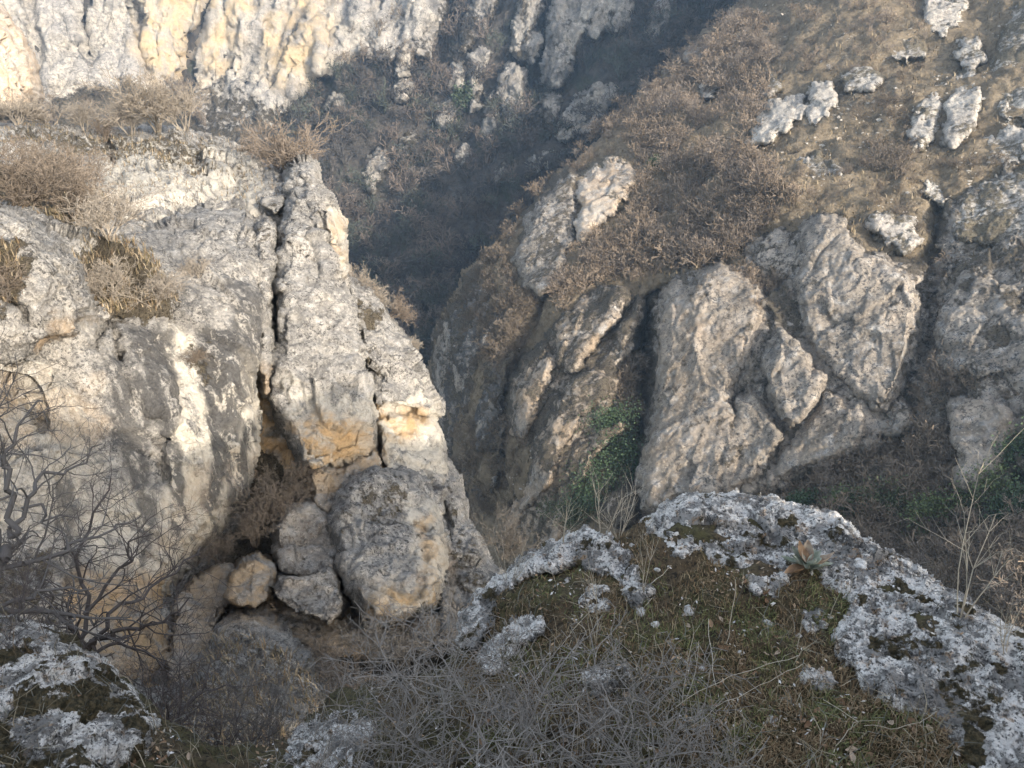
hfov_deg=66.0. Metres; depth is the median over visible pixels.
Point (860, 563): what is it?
stone
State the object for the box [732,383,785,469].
rock outcrop
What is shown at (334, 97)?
rock outcrop
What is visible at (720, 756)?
thorn bush
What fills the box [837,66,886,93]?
rock outcrop
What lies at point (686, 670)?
dry stalk
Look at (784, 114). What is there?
rock outcrop
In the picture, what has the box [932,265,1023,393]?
rock outcrop
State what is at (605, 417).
ivy
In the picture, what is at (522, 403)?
rock outcrop
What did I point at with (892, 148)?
bare bush
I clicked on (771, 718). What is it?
stone
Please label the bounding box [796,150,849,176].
rock outcrop
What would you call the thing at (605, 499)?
dry stalk
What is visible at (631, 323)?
rock outcrop
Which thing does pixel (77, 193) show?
bare bush
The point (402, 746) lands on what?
thorn bush
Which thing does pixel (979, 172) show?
bare bush
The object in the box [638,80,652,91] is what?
bare bush
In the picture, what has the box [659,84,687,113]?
bare bush
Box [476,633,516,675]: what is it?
rock
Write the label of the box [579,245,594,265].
bare bush
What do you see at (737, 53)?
bare bush
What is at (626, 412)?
bare bush
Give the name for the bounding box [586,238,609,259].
bare bush
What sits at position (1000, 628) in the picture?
dry stalk
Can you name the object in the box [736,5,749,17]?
bare bush
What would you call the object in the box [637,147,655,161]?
bare bush
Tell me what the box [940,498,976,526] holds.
bare bush
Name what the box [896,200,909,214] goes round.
bare bush
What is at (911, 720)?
dry leaf
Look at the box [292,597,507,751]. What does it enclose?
thorn bush
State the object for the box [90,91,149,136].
bare bush
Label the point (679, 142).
bare bush
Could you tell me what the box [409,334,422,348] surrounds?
bare bush
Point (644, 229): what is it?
bare bush
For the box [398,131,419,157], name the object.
rock outcrop
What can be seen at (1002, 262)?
cliff
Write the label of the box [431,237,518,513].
cliff
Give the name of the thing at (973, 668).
rock ledge
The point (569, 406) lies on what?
rock outcrop
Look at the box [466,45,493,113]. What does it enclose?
rock outcrop
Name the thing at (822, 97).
rock outcrop
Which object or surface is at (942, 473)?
bare bush
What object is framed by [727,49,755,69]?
bare bush
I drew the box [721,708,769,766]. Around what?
dry stalk
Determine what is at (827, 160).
scree
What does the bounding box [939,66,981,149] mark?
rock outcrop
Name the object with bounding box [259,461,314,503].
bare bush
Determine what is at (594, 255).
bare bush
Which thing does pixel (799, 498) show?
green bush
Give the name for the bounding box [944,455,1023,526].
ivy
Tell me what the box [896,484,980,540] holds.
green bush
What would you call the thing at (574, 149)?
bare bush
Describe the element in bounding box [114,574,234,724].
bare bush
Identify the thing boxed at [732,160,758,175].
bare bush
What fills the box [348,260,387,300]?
bare bush
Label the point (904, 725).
straw
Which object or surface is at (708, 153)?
bare bush
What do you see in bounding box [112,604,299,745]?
bush
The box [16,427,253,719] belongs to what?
bare tree
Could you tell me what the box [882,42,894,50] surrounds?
bare bush
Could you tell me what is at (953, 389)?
bare bush
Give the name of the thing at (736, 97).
bare bush
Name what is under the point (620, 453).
ivy
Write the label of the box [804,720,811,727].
dry leaf
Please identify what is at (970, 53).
rock outcrop
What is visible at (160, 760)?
dry leaf
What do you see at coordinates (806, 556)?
woolly rosette
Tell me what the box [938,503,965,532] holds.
bare bush
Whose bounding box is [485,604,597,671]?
straw
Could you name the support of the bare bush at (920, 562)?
on the hillside
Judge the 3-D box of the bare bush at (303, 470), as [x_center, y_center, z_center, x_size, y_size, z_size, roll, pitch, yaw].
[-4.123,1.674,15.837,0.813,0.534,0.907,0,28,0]
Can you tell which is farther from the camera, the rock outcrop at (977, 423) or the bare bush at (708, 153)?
the bare bush at (708, 153)
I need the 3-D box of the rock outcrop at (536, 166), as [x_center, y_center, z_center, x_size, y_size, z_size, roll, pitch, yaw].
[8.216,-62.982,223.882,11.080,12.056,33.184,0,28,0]
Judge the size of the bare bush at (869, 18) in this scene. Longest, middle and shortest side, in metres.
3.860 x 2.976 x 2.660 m
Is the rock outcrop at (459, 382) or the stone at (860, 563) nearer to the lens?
the stone at (860, 563)
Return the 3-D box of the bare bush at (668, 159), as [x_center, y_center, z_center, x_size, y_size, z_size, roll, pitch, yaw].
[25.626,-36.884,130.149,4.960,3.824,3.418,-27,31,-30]
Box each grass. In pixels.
[0,121,331,744]
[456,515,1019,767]
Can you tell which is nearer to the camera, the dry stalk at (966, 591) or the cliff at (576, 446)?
the dry stalk at (966, 591)
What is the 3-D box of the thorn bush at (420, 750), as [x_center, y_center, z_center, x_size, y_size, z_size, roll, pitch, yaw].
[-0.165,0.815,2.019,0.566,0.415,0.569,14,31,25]
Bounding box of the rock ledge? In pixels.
[639,487,1023,767]
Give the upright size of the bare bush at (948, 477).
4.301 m
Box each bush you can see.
[0,90,47,124]
[0,130,94,206]
[0,130,101,177]
[0,147,114,221]
[0,235,31,301]
[0,485,93,665]
[8,96,79,124]
[52,179,169,241]
[58,146,121,188]
[61,97,100,131]
[75,250,138,302]
[79,60,197,132]
[89,112,116,141]
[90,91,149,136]
[101,265,199,312]
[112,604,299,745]
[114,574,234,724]
[121,78,216,130]
[145,644,313,747]
[170,595,342,745]
[174,346,212,364]
[176,252,216,277]
[196,530,239,566]
[220,459,305,532]
[227,136,277,159]
[229,492,277,547]
[231,105,355,169]
[249,132,293,173]
[250,645,405,728]
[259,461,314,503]
[259,665,489,767]
[261,685,446,767]
[287,454,323,480]
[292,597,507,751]
[302,620,353,680]
[308,629,387,692]
[328,600,559,767]
[331,599,412,667]
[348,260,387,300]
[356,595,645,767]
[367,283,397,309]
[380,610,444,679]
[389,286,417,325]
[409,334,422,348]
[411,578,463,657]
[442,598,663,767]
[450,80,475,120]
[461,376,475,391]
[464,500,543,561]
[468,640,712,767]
[491,292,511,309]
[492,598,822,767]
[494,340,515,359]
[497,264,514,284]
[501,285,515,295]
[535,494,597,529]
[542,634,756,767]
[543,269,562,293]
[548,265,581,286]
[558,646,688,767]
[560,156,576,166]
[571,148,580,157]
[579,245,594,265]
[584,247,612,263]
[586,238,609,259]
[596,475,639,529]
[599,248,631,271]
[601,127,613,139]
[611,402,635,418]
[617,244,649,277]
[618,352,652,377]
[618,391,648,418]
[632,193,655,207]
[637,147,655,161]
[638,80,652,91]
[639,223,656,237]
[644,87,667,105]
[645,102,664,115]
[645,219,663,241]
[646,153,663,168]
[647,127,676,149]
[650,128,684,159]
[651,93,682,114]
[653,149,674,170]
[656,698,761,767]
[657,194,676,211]
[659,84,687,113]
[660,233,694,266]
[663,172,694,191]
[664,222,700,244]
[666,135,678,151]
[667,71,688,84]
[667,83,697,101]
[668,78,691,103]
[676,223,711,241]
[677,247,708,263]
[678,198,712,223]
[678,230,725,266]
[681,248,702,263]
[683,94,703,118]
[685,49,701,59]
[695,35,716,52]
[699,59,737,93]
[702,145,742,168]
[705,132,739,161]
[712,90,736,105]
[713,5,737,27]
[713,8,744,34]
[713,206,738,230]
[718,159,743,185]
[718,211,766,248]
[718,223,754,248]
[723,46,748,67]
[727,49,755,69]
[727,158,757,186]
[729,83,744,104]
[730,45,757,61]
[732,24,767,50]
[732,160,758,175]
[734,91,774,117]
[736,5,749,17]
[736,204,771,229]
[742,157,786,185]
[746,42,769,51]
[750,29,770,53]
[755,45,788,63]
[763,39,775,51]
[785,487,822,505]
[795,42,808,50]
[797,163,809,175]
[804,51,814,62]
[812,457,848,496]
[816,478,850,511]
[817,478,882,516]
[841,162,855,173]
[844,471,941,526]
[847,21,862,30]
[857,456,887,484]
[862,151,891,170]
[864,12,879,28]
[866,138,891,158]
[868,187,882,195]
[870,528,922,556]
[872,92,888,105]
[876,5,894,22]
[877,459,932,491]
[880,138,897,152]
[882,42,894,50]
[886,152,904,169]
[888,203,901,212]
[890,90,905,103]
[890,144,918,160]
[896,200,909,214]
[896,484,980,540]
[899,551,930,568]
[902,541,944,569]
[913,500,948,534]
[914,221,925,228]
[914,455,957,490]
[918,350,965,392]
[919,544,950,566]
[921,280,938,306]
[923,461,952,485]
[926,518,946,545]
[928,364,959,390]
[928,432,957,467]
[930,463,993,510]
[932,528,991,568]
[938,376,963,399]
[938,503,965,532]
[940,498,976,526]
[970,167,987,176]
[970,522,1019,568]
[973,553,1021,614]
[974,573,1023,624]
[978,543,1023,584]
[988,157,1000,164]
[999,487,1023,539]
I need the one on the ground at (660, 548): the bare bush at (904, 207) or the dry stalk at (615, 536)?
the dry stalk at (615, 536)
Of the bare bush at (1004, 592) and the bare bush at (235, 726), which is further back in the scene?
the bare bush at (1004, 592)
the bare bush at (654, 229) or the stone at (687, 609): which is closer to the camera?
the stone at (687, 609)
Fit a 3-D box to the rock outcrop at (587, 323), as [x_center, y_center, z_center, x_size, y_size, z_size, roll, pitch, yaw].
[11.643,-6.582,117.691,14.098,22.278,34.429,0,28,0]
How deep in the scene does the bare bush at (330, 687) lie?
4.38 m
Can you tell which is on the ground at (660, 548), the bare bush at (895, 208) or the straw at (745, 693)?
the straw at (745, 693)
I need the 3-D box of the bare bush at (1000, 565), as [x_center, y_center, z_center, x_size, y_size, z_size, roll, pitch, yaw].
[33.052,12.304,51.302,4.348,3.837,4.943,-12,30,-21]
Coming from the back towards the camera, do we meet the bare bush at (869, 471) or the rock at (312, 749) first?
the bare bush at (869, 471)
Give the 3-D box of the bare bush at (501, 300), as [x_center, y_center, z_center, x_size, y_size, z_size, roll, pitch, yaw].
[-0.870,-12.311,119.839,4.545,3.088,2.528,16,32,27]
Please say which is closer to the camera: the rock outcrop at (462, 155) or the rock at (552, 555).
the rock at (552, 555)
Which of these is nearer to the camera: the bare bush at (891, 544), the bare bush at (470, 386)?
the bare bush at (891, 544)
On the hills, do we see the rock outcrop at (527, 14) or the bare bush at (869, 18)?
the rock outcrop at (527, 14)
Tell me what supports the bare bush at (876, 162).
on the hillside
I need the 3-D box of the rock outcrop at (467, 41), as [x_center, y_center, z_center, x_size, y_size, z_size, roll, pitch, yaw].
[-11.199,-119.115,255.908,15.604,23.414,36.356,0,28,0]
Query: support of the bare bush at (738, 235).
on the hillside
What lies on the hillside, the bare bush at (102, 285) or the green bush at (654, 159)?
the green bush at (654, 159)
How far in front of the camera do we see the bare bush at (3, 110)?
27.70 m
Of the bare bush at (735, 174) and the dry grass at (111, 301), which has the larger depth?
the bare bush at (735, 174)
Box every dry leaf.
[158,755,166,763]
[718,645,728,649]
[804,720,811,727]
[845,746,857,751]
[849,751,855,762]
[864,752,872,761]
[907,717,915,725]
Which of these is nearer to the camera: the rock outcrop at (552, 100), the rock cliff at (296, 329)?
the rock cliff at (296, 329)
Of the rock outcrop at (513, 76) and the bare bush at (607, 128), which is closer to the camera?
the bare bush at (607, 128)
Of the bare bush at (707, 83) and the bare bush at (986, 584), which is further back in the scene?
the bare bush at (707, 83)
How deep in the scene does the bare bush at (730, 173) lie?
113.89 m
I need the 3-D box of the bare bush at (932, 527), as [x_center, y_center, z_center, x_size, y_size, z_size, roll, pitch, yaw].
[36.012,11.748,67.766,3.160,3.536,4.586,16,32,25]
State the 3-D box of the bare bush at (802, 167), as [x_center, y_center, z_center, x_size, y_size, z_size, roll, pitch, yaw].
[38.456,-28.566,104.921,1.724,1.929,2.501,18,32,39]
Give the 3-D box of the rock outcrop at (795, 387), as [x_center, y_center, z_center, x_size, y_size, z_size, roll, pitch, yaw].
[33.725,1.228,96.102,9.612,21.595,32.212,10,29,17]
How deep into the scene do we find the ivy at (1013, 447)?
66.24 m
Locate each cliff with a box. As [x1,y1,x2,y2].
[0,0,444,150]
[0,121,504,745]
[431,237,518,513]
[497,279,640,550]
[637,161,1023,519]
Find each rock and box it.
[0,613,161,767]
[283,708,378,767]
[455,524,655,652]
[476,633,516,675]
[502,611,545,647]
[555,577,610,615]
[580,661,635,697]
[796,665,840,704]
[801,607,828,632]
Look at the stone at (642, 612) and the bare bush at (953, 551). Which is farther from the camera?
the bare bush at (953, 551)
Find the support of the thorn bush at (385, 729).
on the ground at (660, 548)
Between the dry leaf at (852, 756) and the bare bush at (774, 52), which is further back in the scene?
the bare bush at (774, 52)
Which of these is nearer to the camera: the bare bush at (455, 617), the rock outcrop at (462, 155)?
the bare bush at (455, 617)
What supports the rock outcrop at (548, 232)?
on the hillside
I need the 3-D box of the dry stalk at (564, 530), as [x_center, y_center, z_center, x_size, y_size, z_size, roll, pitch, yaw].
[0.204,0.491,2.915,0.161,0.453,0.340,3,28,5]
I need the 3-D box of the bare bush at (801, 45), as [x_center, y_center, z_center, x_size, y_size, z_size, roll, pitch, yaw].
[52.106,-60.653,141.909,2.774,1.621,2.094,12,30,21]
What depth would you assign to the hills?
230.40 m
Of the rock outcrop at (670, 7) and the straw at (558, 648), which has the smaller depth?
the straw at (558, 648)
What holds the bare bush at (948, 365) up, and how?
on the hillside
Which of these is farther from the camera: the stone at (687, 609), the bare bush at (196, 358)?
the bare bush at (196, 358)
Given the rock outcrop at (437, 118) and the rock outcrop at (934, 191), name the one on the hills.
the rock outcrop at (437, 118)
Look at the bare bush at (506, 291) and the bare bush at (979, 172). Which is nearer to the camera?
the bare bush at (979, 172)
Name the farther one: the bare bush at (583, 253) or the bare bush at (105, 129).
the bare bush at (583, 253)
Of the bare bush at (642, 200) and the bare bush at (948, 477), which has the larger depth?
the bare bush at (642, 200)
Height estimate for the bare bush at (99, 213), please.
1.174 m
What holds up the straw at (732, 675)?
on the ground at (660, 548)
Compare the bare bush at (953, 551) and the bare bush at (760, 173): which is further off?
the bare bush at (760, 173)
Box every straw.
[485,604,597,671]
[668,655,798,711]
[683,665,800,731]
[708,620,715,684]
[726,579,735,643]
[823,699,857,752]
[864,712,935,728]
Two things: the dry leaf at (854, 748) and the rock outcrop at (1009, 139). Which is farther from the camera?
the rock outcrop at (1009, 139)
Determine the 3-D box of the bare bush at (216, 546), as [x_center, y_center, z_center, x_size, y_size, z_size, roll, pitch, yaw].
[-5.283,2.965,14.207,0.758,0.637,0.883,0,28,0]
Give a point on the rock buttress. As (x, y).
(20, 67)
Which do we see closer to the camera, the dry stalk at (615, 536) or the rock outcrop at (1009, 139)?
the dry stalk at (615, 536)
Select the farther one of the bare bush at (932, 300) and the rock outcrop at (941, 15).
the rock outcrop at (941, 15)
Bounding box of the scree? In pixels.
[509,2,1023,513]
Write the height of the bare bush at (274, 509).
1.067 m
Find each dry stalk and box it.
[490,536,535,580]
[547,494,588,542]
[562,546,608,643]
[585,458,648,533]
[594,459,657,538]
[630,527,661,590]
[682,624,700,705]
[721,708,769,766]
[890,425,1023,618]
[983,588,1023,654]
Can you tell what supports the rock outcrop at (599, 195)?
on the hillside
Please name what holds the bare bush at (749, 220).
on the hillside
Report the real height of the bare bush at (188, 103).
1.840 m
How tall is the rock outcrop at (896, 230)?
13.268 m
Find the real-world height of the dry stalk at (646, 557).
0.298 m
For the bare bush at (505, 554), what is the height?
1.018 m
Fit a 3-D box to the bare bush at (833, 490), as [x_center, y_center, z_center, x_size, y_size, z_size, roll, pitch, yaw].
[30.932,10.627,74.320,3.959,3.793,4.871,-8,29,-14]
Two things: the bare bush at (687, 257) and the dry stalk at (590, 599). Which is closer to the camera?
the dry stalk at (590, 599)
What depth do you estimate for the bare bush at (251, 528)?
14.46 m
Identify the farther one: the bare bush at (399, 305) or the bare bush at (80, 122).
the bare bush at (80, 122)
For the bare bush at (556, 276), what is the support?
on the hillside
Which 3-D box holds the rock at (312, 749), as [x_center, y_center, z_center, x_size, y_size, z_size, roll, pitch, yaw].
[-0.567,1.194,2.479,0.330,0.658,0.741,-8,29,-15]
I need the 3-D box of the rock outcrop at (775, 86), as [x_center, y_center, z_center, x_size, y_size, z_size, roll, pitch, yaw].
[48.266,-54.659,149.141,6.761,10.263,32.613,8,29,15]
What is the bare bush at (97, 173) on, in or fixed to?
on the rock cliff at (296, 329)
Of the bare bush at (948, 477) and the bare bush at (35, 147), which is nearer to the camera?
the bare bush at (35, 147)
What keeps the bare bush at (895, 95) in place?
on the hillside
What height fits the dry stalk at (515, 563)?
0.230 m
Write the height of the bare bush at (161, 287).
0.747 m
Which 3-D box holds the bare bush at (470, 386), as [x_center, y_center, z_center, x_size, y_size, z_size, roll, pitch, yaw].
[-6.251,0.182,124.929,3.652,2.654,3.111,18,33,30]
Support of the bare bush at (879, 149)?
on the hillside
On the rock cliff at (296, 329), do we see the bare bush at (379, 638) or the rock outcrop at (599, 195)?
the bare bush at (379, 638)
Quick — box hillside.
[427,0,1023,628]
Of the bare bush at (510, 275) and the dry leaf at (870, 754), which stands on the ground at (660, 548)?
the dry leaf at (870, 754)
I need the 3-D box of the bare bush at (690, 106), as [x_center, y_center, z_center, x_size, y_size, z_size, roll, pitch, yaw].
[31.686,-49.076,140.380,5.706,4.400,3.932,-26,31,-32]
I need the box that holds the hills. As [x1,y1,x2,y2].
[35,0,735,364]
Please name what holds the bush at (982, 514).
on the hillside
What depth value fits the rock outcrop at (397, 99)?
239.84 m
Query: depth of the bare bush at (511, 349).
114.05 m
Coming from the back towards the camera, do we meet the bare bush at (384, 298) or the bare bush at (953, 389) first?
the bare bush at (953, 389)
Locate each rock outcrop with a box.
[321,90,347,123]
[359,0,384,59]
[361,146,390,195]
[391,76,416,103]
[392,0,450,82]
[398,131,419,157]
[430,319,451,435]
[433,97,457,130]
[446,60,465,89]
[452,349,469,391]
[453,142,473,167]
[458,0,497,52]
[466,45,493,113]
[476,88,500,149]
[488,159,507,186]
[496,60,529,131]
[496,368,611,548]
[504,0,546,53]
[505,340,555,438]
[510,164,580,300]
[512,27,544,66]
[523,148,558,180]
[535,87,564,129]
[537,0,634,91]
[539,416,635,547]
[551,283,631,374]
[554,80,618,143]
[573,153,636,246]
[596,294,646,373]
[633,260,766,514]
[641,0,678,38]
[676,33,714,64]
[697,82,717,101]
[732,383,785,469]
[743,93,807,147]
[751,226,791,270]
[752,70,782,97]
[760,327,828,427]
[765,389,867,487]
[792,211,922,412]
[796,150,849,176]
[804,80,838,125]
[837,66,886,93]
[864,210,924,256]
[883,395,912,437]
[891,36,927,65]
[905,91,941,153]
[921,174,950,208]
[922,0,969,36]
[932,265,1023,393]
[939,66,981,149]
[942,165,1023,280]
[946,393,1016,492]
[950,36,987,70]
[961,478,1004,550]
[983,122,1023,164]
[987,0,1023,126]
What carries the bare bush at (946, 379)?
on the hillside
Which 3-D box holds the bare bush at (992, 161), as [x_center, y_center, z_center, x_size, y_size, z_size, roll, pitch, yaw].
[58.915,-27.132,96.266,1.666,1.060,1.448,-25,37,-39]
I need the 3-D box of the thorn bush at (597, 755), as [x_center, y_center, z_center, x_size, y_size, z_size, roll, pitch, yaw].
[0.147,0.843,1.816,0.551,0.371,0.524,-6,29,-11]
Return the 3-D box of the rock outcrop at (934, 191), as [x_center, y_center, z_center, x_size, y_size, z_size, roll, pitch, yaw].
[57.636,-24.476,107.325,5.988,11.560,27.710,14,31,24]
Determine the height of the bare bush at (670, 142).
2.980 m
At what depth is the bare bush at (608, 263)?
112.42 m
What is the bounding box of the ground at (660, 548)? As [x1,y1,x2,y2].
[0,518,1023,767]
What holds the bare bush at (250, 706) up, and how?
on the ground at (660, 548)
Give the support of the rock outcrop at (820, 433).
on the hillside
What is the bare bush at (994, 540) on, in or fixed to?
on the hillside
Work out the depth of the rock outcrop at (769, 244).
98.05 m
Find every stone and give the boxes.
[636,607,644,616]
[651,621,659,627]
[684,604,693,615]
[766,715,776,724]
[853,558,867,569]
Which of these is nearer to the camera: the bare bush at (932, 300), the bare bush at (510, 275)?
the bare bush at (932, 300)
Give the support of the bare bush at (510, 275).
on the hillside
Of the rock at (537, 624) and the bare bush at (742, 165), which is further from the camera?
the bare bush at (742, 165)
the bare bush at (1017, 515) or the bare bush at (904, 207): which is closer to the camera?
the bare bush at (1017, 515)
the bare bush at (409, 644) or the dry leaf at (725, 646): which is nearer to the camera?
the dry leaf at (725, 646)
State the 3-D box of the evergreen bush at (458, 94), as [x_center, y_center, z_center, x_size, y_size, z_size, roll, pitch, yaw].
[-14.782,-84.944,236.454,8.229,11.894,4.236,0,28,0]
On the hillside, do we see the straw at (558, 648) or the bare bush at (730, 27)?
the bare bush at (730, 27)
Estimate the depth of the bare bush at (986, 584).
50.76 m
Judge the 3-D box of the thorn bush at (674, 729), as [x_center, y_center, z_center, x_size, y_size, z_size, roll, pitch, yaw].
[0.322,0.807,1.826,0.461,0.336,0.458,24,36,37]
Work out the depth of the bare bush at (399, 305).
20.48 m
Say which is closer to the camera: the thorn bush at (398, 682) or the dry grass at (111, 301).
the thorn bush at (398, 682)
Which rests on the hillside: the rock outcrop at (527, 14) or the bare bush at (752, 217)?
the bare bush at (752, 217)
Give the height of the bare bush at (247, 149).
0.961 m
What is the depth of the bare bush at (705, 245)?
103.13 m
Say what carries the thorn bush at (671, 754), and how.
on the ground at (660, 548)
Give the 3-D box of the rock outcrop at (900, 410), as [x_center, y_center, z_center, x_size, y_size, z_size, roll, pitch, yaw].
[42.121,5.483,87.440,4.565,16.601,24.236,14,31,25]
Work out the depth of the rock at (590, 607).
2.61 m
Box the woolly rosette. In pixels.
[781,540,834,572]
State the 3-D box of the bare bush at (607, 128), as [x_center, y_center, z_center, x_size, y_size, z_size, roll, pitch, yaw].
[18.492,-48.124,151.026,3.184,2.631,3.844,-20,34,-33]
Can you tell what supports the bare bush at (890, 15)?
on the hillside
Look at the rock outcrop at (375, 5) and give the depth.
249.84 m
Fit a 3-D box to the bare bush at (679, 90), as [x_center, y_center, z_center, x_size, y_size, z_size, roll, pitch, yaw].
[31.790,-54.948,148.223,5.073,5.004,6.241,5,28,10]
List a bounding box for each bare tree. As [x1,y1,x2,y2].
[0,290,177,651]
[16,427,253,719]
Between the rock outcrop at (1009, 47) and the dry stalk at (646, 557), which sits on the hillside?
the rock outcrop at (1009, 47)
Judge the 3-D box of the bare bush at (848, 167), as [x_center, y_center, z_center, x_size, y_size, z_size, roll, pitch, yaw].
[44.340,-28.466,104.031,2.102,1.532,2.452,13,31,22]
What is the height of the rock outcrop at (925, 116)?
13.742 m
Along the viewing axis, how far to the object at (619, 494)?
87.93 m
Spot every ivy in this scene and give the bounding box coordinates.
[545,451,635,519]
[575,394,645,448]
[587,419,649,480]
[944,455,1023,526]
[978,475,1023,530]
[989,416,1023,480]
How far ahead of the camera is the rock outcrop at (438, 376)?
144.75 m
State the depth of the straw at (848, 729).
1.93 m
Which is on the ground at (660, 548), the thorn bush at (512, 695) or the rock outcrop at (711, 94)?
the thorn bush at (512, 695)
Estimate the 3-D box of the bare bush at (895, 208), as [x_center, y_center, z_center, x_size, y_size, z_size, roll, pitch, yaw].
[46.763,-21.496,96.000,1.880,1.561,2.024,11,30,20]
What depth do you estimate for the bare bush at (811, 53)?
136.42 m
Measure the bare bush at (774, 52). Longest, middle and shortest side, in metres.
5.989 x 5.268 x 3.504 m
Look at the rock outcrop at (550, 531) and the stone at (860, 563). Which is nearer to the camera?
the stone at (860, 563)
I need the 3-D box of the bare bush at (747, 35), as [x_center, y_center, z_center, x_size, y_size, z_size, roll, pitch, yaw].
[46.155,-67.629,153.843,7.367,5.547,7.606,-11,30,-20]
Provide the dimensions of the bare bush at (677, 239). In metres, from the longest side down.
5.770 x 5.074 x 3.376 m
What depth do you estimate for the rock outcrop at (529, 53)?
235.98 m
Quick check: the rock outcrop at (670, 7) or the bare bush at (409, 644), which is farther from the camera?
the rock outcrop at (670, 7)
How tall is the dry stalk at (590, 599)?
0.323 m
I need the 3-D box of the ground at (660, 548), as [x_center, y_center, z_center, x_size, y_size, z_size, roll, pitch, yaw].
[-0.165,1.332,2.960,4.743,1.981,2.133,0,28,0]
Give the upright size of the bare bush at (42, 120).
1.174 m
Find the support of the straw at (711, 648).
on the ground at (660, 548)
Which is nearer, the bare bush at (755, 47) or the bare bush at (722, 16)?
the bare bush at (755, 47)
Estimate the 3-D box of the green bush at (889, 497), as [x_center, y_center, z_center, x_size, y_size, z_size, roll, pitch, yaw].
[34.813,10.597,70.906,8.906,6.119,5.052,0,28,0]
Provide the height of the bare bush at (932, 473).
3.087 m
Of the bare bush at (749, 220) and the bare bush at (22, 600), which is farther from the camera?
the bare bush at (749, 220)
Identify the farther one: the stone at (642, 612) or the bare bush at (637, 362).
the bare bush at (637, 362)
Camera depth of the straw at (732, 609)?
2.42 m
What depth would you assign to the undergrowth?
111.24 m
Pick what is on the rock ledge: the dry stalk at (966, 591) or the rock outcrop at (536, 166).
the dry stalk at (966, 591)
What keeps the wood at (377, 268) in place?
on the hills
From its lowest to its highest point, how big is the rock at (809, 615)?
0.427 m
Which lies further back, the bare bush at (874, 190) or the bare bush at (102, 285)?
the bare bush at (874, 190)
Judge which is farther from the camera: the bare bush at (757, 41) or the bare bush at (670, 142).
the bare bush at (757, 41)
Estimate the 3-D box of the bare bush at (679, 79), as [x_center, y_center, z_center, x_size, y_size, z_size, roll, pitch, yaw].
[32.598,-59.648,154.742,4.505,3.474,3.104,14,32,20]
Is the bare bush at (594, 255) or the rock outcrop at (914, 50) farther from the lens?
the rock outcrop at (914, 50)
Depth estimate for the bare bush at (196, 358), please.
14.45 m
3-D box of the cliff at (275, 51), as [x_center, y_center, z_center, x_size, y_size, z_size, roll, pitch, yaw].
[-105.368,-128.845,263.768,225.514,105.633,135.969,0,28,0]
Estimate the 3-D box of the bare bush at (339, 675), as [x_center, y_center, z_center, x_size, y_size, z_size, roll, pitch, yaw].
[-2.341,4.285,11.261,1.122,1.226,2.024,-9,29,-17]
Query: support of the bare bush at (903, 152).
on the hillside
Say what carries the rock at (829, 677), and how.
on the ground at (660, 548)
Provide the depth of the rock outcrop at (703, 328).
89.53 m
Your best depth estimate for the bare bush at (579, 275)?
113.00 m
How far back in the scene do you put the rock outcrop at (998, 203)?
89.32 m
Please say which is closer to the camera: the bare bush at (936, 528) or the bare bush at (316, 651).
the bare bush at (316, 651)
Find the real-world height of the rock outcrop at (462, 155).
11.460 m
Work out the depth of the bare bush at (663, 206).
121.37 m
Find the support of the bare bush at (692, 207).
on the hillside
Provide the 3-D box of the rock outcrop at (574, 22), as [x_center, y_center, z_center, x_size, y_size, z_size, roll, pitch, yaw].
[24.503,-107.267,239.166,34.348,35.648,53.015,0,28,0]
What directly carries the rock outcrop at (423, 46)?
on the hills
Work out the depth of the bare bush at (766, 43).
150.56 m
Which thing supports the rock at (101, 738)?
on the ground at (660, 548)
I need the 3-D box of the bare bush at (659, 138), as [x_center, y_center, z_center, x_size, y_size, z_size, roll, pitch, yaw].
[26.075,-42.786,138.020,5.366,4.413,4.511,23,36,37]
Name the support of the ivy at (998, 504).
on the hillside
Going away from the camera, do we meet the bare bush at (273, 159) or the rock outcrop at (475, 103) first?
the bare bush at (273, 159)
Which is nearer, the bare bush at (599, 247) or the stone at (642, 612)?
the stone at (642, 612)
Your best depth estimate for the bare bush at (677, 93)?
147.80 m
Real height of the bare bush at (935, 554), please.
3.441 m
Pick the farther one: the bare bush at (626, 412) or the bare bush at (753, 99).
the bare bush at (753, 99)
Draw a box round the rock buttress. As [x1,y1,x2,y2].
[0,3,44,119]
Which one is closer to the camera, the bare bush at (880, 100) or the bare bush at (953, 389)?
the bare bush at (953, 389)
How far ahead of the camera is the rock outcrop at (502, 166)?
217.86 m
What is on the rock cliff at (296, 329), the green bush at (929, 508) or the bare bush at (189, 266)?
the bare bush at (189, 266)
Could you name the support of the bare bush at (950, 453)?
on the hillside
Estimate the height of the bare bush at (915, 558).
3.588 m
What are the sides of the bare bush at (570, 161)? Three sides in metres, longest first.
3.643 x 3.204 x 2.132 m
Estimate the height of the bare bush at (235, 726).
0.769 m
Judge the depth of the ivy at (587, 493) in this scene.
89.91 m
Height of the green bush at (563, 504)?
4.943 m
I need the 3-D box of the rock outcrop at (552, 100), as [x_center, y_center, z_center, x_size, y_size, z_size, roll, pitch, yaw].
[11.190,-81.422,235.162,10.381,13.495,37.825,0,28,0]
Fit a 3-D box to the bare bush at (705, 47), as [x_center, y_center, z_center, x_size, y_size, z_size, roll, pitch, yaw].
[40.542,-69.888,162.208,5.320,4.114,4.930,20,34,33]
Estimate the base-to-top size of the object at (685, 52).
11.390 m
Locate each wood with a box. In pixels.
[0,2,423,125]
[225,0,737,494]
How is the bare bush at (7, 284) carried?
on the rock cliff at (296, 329)
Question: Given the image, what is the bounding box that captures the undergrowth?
[436,0,1023,629]
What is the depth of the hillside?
116.92 m

